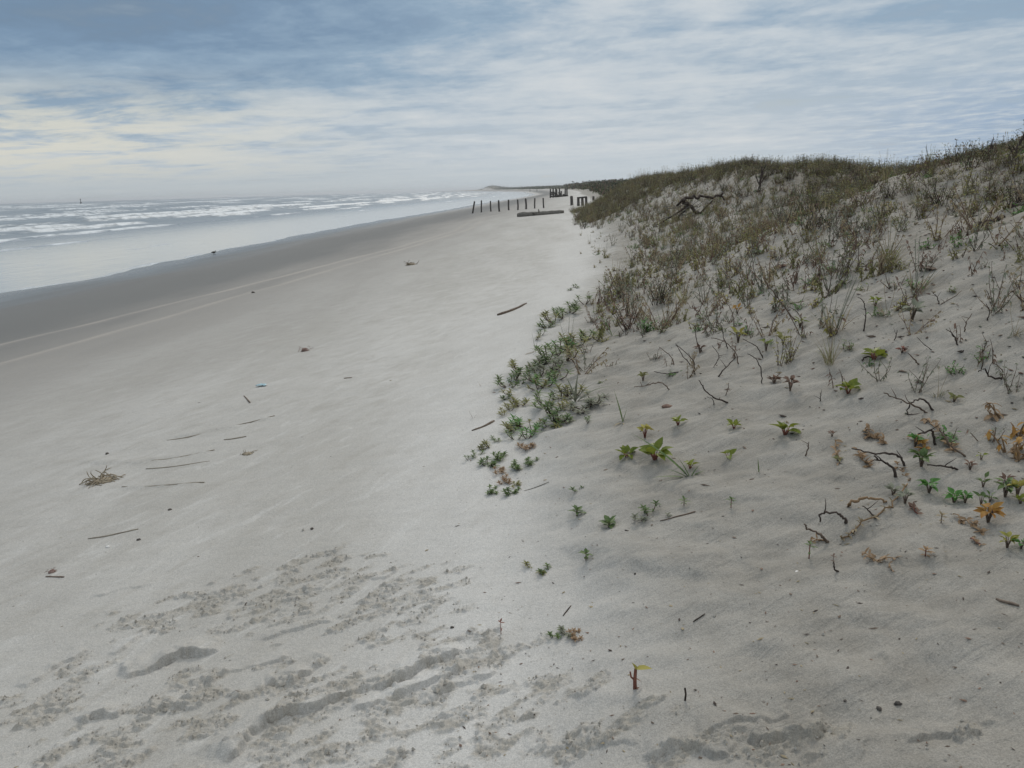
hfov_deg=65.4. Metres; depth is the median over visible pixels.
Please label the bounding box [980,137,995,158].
dead shrub
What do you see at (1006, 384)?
dry stalk weed
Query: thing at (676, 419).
vine seedling
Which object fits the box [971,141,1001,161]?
dune bush
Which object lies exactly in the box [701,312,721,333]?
dry stalk weed
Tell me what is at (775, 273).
dry stalk weed
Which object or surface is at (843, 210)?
dune bush
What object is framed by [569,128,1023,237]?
dune bush cover
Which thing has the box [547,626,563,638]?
beach sprig
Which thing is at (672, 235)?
dune bush
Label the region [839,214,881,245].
dry stalk weed
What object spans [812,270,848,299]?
dry stalk weed
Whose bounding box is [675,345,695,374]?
bent twig
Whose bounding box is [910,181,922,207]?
grass tuft
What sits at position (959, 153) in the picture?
dune bush
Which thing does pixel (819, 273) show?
dry stalk weed
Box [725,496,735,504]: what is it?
beach sprig
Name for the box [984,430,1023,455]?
dead stalk
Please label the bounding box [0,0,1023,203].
sky
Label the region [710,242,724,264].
dry stalk weed
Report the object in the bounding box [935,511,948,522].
beach sprig
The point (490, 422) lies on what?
driftwood stick
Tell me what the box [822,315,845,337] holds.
leafy weed
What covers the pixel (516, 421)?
creeping plant
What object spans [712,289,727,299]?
leafy weed
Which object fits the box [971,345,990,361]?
leafy weed
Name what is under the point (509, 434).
creeping plant
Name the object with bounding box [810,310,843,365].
grass tuft
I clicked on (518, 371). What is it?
creeping plant
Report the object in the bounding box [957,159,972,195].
grass tuft
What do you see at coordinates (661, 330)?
leafy weed
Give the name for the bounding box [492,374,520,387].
creeping plant
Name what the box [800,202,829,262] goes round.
grass tuft
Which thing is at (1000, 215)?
dry stalk weed
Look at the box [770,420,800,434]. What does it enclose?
vine seedling
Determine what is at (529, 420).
creeping plant
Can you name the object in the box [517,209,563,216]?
driftwood log
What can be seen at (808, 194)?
dune bush
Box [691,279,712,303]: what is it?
dry stalk weed
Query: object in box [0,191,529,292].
sea
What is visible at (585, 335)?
creeping plant
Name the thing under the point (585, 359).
dry stalk weed
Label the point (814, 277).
dry stalk weed
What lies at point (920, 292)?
dry stalk weed
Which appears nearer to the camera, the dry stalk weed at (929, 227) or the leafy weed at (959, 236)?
the leafy weed at (959, 236)
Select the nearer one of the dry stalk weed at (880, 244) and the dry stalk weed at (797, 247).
the dry stalk weed at (880, 244)
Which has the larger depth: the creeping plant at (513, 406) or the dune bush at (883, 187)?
the dune bush at (883, 187)
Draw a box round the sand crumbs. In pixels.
[0,393,1022,767]
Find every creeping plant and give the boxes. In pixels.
[478,455,500,467]
[481,439,490,447]
[485,484,498,494]
[490,450,507,459]
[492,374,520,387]
[493,466,506,473]
[497,473,512,483]
[498,394,511,399]
[498,407,508,414]
[498,419,522,431]
[500,388,512,395]
[501,402,516,410]
[502,486,520,495]
[504,429,523,439]
[505,413,524,425]
[507,396,530,406]
[508,358,533,374]
[508,423,517,433]
[509,459,523,469]
[510,366,524,380]
[510,480,521,487]
[517,422,541,438]
[517,442,535,450]
[519,365,538,381]
[523,456,539,465]
[525,361,556,376]
[526,376,548,389]
[527,418,541,430]
[529,389,556,408]
[530,343,565,359]
[530,357,544,368]
[532,355,568,370]
[532,373,558,386]
[532,414,565,427]
[536,318,558,327]
[537,400,558,415]
[538,351,559,364]
[539,310,561,323]
[544,406,573,421]
[545,337,570,354]
[545,364,573,380]
[548,388,573,399]
[548,399,574,410]
[550,336,577,349]
[551,307,568,318]
[552,417,561,427]
[555,383,589,396]
[558,305,582,313]
[559,332,589,346]
[561,412,575,423]
[563,299,581,308]
[563,344,583,360]
[565,397,596,408]
[566,628,583,641]
[568,401,590,413]
[575,294,592,304]
[576,329,597,341]
[578,329,604,339]
[581,389,609,404]
[583,415,591,423]
[589,335,608,341]
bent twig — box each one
[634,382,669,389]
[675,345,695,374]
[699,380,727,402]
[714,338,742,363]
[716,317,727,348]
[718,356,736,376]
[748,354,762,383]
[763,278,796,321]
[804,523,828,542]
[818,499,847,523]
[851,448,905,465]
[858,297,865,330]
[862,501,877,515]
[866,454,896,477]
[884,388,926,412]
[906,398,933,414]
[915,424,938,444]
[927,458,957,469]
[939,428,965,456]
[978,363,1002,379]
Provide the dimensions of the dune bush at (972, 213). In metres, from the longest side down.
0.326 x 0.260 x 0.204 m
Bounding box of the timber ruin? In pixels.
[550,188,567,197]
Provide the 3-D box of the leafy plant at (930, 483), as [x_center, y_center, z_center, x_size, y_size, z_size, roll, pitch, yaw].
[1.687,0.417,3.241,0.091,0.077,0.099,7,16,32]
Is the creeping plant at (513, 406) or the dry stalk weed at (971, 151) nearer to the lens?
the creeping plant at (513, 406)
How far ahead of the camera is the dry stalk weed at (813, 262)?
7.67 m
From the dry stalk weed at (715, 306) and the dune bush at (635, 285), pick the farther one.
the dune bush at (635, 285)
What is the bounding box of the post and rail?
[577,196,587,205]
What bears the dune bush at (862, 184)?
on the ground
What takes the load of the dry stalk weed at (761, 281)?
on the ground
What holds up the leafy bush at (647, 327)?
on the ground
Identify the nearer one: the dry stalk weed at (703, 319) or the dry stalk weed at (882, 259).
the dry stalk weed at (882, 259)
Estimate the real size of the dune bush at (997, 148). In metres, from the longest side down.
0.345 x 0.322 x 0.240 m
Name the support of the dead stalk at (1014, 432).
on the ground
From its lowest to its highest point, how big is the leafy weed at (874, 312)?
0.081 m
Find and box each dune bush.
[593,300,617,313]
[596,281,620,302]
[605,269,619,285]
[609,276,630,297]
[614,266,632,281]
[632,279,643,286]
[640,245,659,260]
[642,272,676,305]
[666,229,678,242]
[666,246,685,267]
[688,246,709,259]
[715,218,732,232]
[718,251,749,278]
[741,222,761,239]
[769,197,799,224]
[771,198,788,218]
[773,329,804,365]
[795,185,823,215]
[795,226,821,244]
[797,199,830,230]
[804,209,832,224]
[818,205,843,229]
[821,194,839,212]
[827,193,842,204]
[832,233,877,277]
[834,205,855,217]
[846,202,864,217]
[847,190,862,208]
[857,177,868,191]
[858,188,878,205]
[859,216,877,230]
[862,207,890,225]
[865,173,879,184]
[866,194,889,217]
[867,170,881,183]
[869,176,878,186]
[873,218,885,232]
[876,184,891,198]
[876,198,897,214]
[877,180,892,193]
[880,177,904,198]
[889,217,911,231]
[894,168,921,195]
[897,174,916,190]
[905,156,916,173]
[913,155,941,175]
[913,161,930,177]
[913,185,931,201]
[914,198,931,218]
[915,171,940,186]
[916,198,943,211]
[917,154,934,168]
[917,176,954,205]
[920,186,947,199]
[922,152,943,169]
[924,150,938,166]
[933,151,955,168]
[937,185,970,198]
[939,165,961,179]
[943,196,963,212]
[944,139,967,163]
[952,144,977,161]
[953,199,982,217]
[958,163,988,188]
[959,142,986,171]
[962,182,988,210]
[966,177,983,194]
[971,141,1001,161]
[972,183,998,202]
[975,166,1001,182]
[976,153,1002,174]
[980,148,994,162]
[983,141,1006,157]
[983,170,1006,197]
[987,147,1001,160]
[993,172,1023,203]
[995,183,1012,201]
[999,136,1015,150]
[999,148,1015,167]
[1000,188,1023,202]
[1002,146,1023,175]
[1003,146,1023,161]
[1003,170,1017,180]
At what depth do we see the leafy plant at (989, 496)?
3.04 m
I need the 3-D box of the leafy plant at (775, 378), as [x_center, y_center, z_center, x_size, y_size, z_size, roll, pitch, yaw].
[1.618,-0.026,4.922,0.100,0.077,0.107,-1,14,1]
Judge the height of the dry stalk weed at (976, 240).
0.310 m
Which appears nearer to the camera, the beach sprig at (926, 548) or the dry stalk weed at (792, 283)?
the beach sprig at (926, 548)
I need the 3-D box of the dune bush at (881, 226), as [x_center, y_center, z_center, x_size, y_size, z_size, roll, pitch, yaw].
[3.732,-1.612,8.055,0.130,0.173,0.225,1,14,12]
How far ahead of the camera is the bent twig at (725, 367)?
5.38 m
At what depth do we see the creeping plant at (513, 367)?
7.16 m
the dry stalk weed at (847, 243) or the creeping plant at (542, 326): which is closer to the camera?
the dry stalk weed at (847, 243)
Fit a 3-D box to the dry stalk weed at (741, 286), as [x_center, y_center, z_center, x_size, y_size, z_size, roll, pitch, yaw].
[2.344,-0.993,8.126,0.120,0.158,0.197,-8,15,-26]
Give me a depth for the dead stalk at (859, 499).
3.20 m
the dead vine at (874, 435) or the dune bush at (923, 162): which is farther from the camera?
the dune bush at (923, 162)
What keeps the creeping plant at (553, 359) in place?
on the ground
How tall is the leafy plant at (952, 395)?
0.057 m
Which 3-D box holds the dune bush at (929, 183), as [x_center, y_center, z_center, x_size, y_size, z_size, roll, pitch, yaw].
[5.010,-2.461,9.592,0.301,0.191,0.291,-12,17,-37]
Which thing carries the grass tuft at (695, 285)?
on the ground
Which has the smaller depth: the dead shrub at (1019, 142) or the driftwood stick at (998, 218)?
the driftwood stick at (998, 218)
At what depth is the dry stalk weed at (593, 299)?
10.55 m
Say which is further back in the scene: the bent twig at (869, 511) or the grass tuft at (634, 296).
the grass tuft at (634, 296)
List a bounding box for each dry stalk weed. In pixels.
[566,344,610,374]
[571,343,594,371]
[584,303,604,320]
[587,290,598,304]
[587,314,609,328]
[596,282,612,304]
[597,317,609,340]
[598,293,615,311]
[604,290,624,304]
[607,284,634,318]
[614,275,632,297]
[619,281,642,315]
[621,271,637,287]
[627,305,641,323]
[634,317,648,336]
[636,269,649,284]
[638,296,682,329]
[649,278,664,301]
[652,286,674,303]
[656,316,669,331]
[660,276,676,299]
[661,261,682,277]
[663,277,683,294]
[664,297,685,320]
[665,248,677,274]
[672,246,685,265]
[675,309,688,322]
[686,245,707,275]
[687,363,699,378]
[689,351,697,366]
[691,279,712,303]
[692,298,704,317]
[696,308,707,327]
[701,233,720,255]
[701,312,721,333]
[703,260,728,296]
[703,295,725,316]
[703,295,728,326]
[703,313,729,337]
[708,242,724,261]
[708,270,733,288]
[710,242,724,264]
[712,242,726,257]
[717,228,744,247]
[724,233,734,251]
[724,269,732,293]
[730,275,748,299]
[731,243,742,252]
[731,337,739,357]
[734,279,748,291]
[734,281,755,301]
[735,250,758,278]
[735,262,756,285]
[739,286,756,308]
[740,269,755,285]
[742,251,780,282]
[747,219,763,233]
[747,224,758,256]
[747,232,767,251]
[747,254,765,290]
[747,302,787,336]
[753,238,768,254]
[757,237,769,251]
[758,267,773,288]
[762,269,791,306]
[766,216,778,235]
[770,276,790,312]
[772,265,787,278]
[778,243,790,254]
[779,267,800,290]
[781,309,802,334]
[782,235,799,248]
[783,217,800,234]
[784,210,794,222]
[786,252,799,269]
[788,256,804,283]
[791,239,802,257]
[800,233,824,263]
[802,268,819,290]
[804,267,831,285]
[806,215,832,237]
[808,253,818,267]
[810,233,826,252]
[810,251,824,278]
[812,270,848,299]
[815,252,850,297]
[816,177,835,205]
[817,288,839,328]
[818,253,850,273]
[822,215,842,243]
[825,369,844,387]
[828,203,848,235]
[831,213,855,236]
[831,227,842,246]
[838,232,859,257]
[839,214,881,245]
[839,218,859,235]
[841,229,866,244]
[842,193,852,228]
[852,229,871,249]
[854,204,869,234]
[854,246,881,271]
[857,260,875,281]
[858,347,891,380]
[859,232,873,248]
[868,257,879,277]
[870,233,904,255]
[873,248,901,270]
[876,251,891,276]
[895,276,921,307]
[897,207,912,225]
[898,310,942,334]
[899,205,912,216]
[904,356,940,392]
[906,240,932,272]
[907,161,925,178]
[910,197,926,219]
[917,248,942,263]
[924,204,969,240]
[937,230,948,250]
[950,186,1003,229]
[953,323,962,341]
[955,202,1005,229]
[955,216,973,239]
[958,138,979,164]
[965,210,992,250]
[968,251,986,275]
[970,281,1010,310]
[973,189,992,210]
[977,339,996,366]
[981,199,1002,213]
[981,215,1023,245]
[986,189,1002,206]
[986,261,1020,313]
[995,234,1019,249]
[995,360,1022,393]
[1012,245,1023,262]
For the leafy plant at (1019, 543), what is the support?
on the ground
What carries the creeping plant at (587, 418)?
on the ground
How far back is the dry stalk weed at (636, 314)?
8.37 m
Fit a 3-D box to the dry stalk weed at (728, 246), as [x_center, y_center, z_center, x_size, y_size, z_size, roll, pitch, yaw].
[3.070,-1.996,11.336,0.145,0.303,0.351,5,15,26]
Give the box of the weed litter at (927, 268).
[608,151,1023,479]
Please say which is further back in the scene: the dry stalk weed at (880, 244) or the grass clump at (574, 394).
the dry stalk weed at (880, 244)
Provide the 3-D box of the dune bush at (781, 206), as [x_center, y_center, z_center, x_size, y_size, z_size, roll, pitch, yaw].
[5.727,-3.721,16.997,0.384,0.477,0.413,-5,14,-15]
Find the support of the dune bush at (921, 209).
on the ground
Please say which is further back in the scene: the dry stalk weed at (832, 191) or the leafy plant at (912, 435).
the dry stalk weed at (832, 191)
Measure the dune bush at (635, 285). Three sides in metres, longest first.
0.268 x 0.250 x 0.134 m
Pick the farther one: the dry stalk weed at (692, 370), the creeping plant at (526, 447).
the dry stalk weed at (692, 370)
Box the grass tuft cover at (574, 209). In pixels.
[571,140,1023,271]
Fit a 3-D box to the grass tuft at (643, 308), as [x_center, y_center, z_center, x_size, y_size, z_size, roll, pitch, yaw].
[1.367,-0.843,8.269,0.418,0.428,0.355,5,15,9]
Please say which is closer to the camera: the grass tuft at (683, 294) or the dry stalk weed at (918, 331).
the dry stalk weed at (918, 331)
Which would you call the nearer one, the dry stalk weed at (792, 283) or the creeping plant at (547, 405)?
the creeping plant at (547, 405)
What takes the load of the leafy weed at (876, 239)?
on the ground
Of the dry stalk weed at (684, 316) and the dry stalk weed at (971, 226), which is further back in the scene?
the dry stalk weed at (684, 316)
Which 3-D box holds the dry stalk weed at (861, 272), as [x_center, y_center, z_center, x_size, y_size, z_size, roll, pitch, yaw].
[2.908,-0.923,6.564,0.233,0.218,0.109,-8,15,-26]
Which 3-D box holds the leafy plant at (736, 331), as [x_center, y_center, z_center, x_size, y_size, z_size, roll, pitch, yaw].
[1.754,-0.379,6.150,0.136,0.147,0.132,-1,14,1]
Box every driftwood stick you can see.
[88,529,137,538]
[122,482,204,486]
[146,461,207,468]
[155,449,214,459]
[472,420,494,430]
[497,303,526,314]
[660,511,695,520]
[978,216,1005,225]
[996,598,1018,605]
[1007,201,1023,207]
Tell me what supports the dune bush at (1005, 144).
on the ground
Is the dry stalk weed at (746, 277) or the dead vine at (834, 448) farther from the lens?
the dry stalk weed at (746, 277)
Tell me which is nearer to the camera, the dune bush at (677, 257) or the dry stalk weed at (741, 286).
the dry stalk weed at (741, 286)
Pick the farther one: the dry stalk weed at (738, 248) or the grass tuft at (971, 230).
the dry stalk weed at (738, 248)
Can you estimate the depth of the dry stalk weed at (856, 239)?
7.57 m
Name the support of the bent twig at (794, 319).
on the ground
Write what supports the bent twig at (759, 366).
on the ground
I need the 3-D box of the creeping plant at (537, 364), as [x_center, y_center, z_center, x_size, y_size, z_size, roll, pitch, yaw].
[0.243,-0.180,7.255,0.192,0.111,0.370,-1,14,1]
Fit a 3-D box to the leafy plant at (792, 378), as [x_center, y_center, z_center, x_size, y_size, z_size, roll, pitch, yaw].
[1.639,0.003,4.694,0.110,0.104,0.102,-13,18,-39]
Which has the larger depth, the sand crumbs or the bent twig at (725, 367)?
the bent twig at (725, 367)
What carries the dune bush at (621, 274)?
on the ground
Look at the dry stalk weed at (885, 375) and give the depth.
4.36 m
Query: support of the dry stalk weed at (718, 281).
on the ground
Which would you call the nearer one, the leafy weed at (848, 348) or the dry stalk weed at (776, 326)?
the leafy weed at (848, 348)
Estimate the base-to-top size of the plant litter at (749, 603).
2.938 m
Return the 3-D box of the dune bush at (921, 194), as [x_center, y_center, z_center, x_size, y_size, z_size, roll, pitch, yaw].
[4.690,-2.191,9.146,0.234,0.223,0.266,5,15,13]
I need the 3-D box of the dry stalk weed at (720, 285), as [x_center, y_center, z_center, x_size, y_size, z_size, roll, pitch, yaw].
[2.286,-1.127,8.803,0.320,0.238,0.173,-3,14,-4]
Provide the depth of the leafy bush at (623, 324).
8.07 m
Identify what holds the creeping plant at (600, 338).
on the ground
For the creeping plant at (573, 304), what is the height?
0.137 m
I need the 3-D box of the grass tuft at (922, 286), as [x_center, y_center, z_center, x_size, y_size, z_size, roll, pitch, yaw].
[2.864,-0.833,5.479,0.353,0.449,0.406,10,12,26]
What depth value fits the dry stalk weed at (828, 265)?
7.13 m
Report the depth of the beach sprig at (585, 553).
3.45 m
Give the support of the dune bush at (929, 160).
on the ground
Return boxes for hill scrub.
[911,138,1018,167]
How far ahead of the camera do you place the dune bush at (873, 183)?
11.04 m
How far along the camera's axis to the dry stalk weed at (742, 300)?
7.11 m
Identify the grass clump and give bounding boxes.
[546,374,607,403]
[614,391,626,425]
[633,434,701,477]
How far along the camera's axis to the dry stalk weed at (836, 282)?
6.35 m
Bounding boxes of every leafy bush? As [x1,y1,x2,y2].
[607,297,645,331]
[638,316,659,332]
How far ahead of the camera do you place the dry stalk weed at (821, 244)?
8.36 m
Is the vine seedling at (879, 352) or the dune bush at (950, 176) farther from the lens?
the dune bush at (950, 176)
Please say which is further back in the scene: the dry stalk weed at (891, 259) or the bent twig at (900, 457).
the dry stalk weed at (891, 259)
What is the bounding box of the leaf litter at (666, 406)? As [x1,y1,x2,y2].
[661,404,672,407]
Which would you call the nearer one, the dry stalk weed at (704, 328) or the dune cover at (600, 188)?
the dry stalk weed at (704, 328)
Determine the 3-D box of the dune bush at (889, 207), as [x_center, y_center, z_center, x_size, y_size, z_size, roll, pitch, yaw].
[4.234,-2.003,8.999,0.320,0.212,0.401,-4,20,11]
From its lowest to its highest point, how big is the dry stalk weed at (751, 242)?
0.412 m
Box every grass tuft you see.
[558,316,581,346]
[612,258,637,291]
[616,241,635,266]
[623,271,646,308]
[626,282,659,321]
[655,290,678,327]
[659,220,674,246]
[667,266,696,303]
[685,216,697,237]
[693,264,707,287]
[695,279,715,302]
[703,223,724,257]
[741,200,762,236]
[744,169,758,191]
[745,214,760,244]
[746,260,765,292]
[766,203,792,234]
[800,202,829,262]
[800,270,860,334]
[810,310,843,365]
[850,201,907,263]
[869,283,899,317]
[872,219,914,271]
[874,149,890,182]
[903,232,951,292]
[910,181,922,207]
[921,366,955,397]
[926,145,941,172]
[941,145,962,173]
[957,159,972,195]
[959,193,989,233]
[987,165,1000,185]
[989,132,1007,165]
[997,303,1023,342]
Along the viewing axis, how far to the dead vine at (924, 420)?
3.64 m
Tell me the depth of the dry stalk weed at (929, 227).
6.79 m
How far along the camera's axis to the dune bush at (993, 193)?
8.10 m
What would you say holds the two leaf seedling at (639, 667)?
on the ground
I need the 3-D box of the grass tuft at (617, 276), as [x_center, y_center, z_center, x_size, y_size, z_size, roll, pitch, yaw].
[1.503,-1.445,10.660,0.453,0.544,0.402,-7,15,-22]
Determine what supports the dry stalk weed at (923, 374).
on the ground
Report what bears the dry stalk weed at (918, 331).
on the ground
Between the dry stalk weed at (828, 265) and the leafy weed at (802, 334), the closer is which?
the leafy weed at (802, 334)
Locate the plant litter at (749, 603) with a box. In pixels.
[13,201,1023,767]
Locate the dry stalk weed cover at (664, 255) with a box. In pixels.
[580,124,1023,310]
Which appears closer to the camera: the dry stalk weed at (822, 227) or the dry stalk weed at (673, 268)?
the dry stalk weed at (822, 227)
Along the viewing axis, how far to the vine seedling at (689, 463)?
4.05 m
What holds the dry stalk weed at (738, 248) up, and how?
on the ground
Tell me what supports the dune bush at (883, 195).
on the ground
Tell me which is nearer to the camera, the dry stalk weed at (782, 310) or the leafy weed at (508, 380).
the dry stalk weed at (782, 310)
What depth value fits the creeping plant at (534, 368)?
6.92 m
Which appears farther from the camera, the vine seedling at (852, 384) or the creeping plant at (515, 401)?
the creeping plant at (515, 401)
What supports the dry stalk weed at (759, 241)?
on the ground
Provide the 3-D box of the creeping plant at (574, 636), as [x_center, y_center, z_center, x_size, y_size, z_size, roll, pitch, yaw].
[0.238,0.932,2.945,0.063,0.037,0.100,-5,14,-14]
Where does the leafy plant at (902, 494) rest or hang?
on the ground
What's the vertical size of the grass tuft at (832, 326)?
0.455 m
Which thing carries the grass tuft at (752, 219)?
on the ground
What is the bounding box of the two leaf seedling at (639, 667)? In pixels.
[629,663,651,689]
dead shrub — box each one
[756,164,766,190]
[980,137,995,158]
[1007,133,1023,158]
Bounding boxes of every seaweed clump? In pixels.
[44,567,56,573]
[79,466,125,488]
[240,449,256,455]
[298,346,310,351]
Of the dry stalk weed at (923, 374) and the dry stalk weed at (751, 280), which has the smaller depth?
the dry stalk weed at (923, 374)
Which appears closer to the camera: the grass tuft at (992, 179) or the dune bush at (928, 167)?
the grass tuft at (992, 179)
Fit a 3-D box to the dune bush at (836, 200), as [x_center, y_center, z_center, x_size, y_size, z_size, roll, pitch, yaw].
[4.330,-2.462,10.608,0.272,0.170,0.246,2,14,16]
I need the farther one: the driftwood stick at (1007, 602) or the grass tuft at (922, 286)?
the grass tuft at (922, 286)
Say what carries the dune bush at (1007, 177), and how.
on the ground
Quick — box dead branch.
[654,192,731,226]
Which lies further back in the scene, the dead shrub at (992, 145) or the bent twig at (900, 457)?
the dead shrub at (992, 145)
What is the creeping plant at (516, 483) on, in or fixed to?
on the ground
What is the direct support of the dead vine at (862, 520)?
on the ground
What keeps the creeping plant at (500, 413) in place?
on the ground
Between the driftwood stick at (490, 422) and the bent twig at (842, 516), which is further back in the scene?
the driftwood stick at (490, 422)
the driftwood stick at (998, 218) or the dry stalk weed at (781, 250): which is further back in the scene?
the dry stalk weed at (781, 250)
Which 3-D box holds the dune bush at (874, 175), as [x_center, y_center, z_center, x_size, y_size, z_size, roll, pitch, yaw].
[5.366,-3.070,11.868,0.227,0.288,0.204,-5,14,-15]
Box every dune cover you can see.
[478,185,563,189]
[561,178,632,196]
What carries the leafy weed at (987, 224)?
on the ground
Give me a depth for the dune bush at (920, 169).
10.37 m
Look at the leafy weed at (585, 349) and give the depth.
7.36 m
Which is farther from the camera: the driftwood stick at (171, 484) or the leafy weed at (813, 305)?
the leafy weed at (813, 305)
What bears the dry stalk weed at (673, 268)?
on the ground
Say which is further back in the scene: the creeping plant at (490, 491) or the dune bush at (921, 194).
the dune bush at (921, 194)
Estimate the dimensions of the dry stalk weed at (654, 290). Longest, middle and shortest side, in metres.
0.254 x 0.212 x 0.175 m
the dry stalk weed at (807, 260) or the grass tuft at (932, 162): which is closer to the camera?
the dry stalk weed at (807, 260)
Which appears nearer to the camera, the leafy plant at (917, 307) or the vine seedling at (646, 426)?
the vine seedling at (646, 426)
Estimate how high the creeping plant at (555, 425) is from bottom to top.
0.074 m
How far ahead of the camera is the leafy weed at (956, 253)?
5.76 m
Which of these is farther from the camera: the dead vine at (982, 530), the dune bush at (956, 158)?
the dune bush at (956, 158)
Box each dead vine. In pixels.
[809,533,823,543]
[830,439,842,464]
[840,483,907,540]
[852,447,873,467]
[862,423,887,443]
[862,547,899,562]
[892,461,910,480]
[907,434,930,450]
[908,502,923,513]
[919,418,962,451]
[952,513,987,535]
[970,536,985,545]
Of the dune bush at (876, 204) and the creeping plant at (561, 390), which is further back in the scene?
the dune bush at (876, 204)
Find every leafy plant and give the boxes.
[638,371,647,380]
[693,344,704,352]
[730,326,746,342]
[732,303,741,313]
[760,338,773,350]
[767,373,781,383]
[777,331,791,344]
[782,375,800,390]
[794,317,808,327]
[869,296,881,307]
[884,482,902,494]
[894,488,914,503]
[895,346,907,352]
[901,298,925,320]
[908,432,923,446]
[908,447,935,466]
[918,478,939,492]
[943,487,963,502]
[948,392,964,401]
[957,490,972,502]
[964,459,977,469]
[972,491,987,504]
[973,502,1006,522]
[977,471,992,486]
[985,490,998,501]
[994,477,1019,496]
[997,473,1015,481]
[999,531,1019,547]
[1006,479,1023,494]
[1011,538,1023,548]
[1014,493,1023,503]
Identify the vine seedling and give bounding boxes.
[615,445,637,459]
[636,424,654,437]
[639,437,673,459]
[671,415,686,425]
[684,459,697,468]
[720,449,736,458]
[727,419,740,428]
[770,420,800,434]
[835,378,861,393]
[861,347,887,359]
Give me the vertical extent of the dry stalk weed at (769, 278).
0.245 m
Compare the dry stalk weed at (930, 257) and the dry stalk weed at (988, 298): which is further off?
the dry stalk weed at (930, 257)
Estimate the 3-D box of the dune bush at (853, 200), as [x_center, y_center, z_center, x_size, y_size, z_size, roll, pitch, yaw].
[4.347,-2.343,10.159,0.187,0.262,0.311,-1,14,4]
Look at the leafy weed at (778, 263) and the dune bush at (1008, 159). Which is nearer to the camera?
the leafy weed at (778, 263)
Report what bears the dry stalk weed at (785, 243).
on the ground
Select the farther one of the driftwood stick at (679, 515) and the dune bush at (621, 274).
the dune bush at (621, 274)
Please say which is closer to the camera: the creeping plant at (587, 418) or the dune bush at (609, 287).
the creeping plant at (587, 418)
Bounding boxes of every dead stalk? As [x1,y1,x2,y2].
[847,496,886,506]
[983,402,1003,421]
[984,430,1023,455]
[1007,442,1023,461]
[1010,422,1023,439]
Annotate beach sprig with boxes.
[522,560,544,575]
[535,563,550,573]
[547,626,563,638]
[557,625,570,638]
[567,505,586,515]
[578,548,591,560]
[600,515,615,528]
[630,513,649,522]
[638,500,660,515]
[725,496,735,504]
[804,540,817,558]
[920,545,934,556]
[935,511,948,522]
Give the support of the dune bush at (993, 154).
on the ground
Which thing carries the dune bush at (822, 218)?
on the ground
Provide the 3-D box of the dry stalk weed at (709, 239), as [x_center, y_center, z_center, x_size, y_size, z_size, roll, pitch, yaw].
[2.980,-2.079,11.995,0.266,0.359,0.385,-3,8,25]
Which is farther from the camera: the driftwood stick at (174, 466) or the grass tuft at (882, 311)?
the driftwood stick at (174, 466)
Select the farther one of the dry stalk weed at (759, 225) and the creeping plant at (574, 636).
the dry stalk weed at (759, 225)
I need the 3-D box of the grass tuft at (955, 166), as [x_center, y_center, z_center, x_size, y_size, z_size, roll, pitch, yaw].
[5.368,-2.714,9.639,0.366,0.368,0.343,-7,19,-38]
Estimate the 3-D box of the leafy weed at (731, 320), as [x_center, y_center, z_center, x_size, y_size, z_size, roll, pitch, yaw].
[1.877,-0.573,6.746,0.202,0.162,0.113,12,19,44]
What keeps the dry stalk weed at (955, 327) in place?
on the ground
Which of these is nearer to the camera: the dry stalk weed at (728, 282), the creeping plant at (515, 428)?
the creeping plant at (515, 428)
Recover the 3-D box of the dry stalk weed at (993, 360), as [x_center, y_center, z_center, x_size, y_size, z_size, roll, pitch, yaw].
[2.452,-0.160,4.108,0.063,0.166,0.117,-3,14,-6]
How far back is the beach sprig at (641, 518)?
3.62 m
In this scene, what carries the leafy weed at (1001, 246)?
on the ground
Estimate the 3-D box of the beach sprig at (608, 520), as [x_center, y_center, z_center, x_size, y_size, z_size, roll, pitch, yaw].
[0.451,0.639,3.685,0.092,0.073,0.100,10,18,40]
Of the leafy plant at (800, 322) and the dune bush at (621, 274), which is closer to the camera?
the leafy plant at (800, 322)
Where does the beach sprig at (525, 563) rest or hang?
on the ground
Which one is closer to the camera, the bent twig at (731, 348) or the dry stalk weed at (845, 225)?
the bent twig at (731, 348)
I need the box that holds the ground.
[0,144,1023,767]
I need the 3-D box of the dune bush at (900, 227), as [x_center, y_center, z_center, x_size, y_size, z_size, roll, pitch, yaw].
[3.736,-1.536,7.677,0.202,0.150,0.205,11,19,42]
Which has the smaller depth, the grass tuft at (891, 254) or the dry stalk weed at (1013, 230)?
the dry stalk weed at (1013, 230)
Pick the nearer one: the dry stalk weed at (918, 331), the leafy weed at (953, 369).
the leafy weed at (953, 369)
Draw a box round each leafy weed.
[506,376,526,384]
[577,341,592,353]
[656,325,668,332]
[685,317,700,329]
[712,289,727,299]
[715,293,731,304]
[723,307,741,322]
[767,246,778,257]
[770,256,785,265]
[793,300,806,310]
[793,326,813,337]
[808,279,820,291]
[808,298,821,308]
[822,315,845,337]
[840,340,853,350]
[863,358,880,366]
[866,307,889,316]
[867,232,881,243]
[876,273,905,288]
[884,261,896,272]
[893,298,906,310]
[898,259,913,269]
[899,295,915,305]
[903,278,926,289]
[903,283,921,298]
[916,237,939,249]
[916,255,939,271]
[921,208,933,217]
[927,425,960,442]
[931,230,943,241]
[945,360,965,374]
[947,243,972,260]
[949,234,972,247]
[950,230,965,241]
[966,424,1009,441]
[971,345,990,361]
[981,216,993,230]
[984,240,1011,249]
[999,197,1008,210]
[1007,206,1023,216]
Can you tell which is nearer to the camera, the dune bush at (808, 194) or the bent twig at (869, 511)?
the bent twig at (869, 511)
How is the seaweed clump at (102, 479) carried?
on the ground

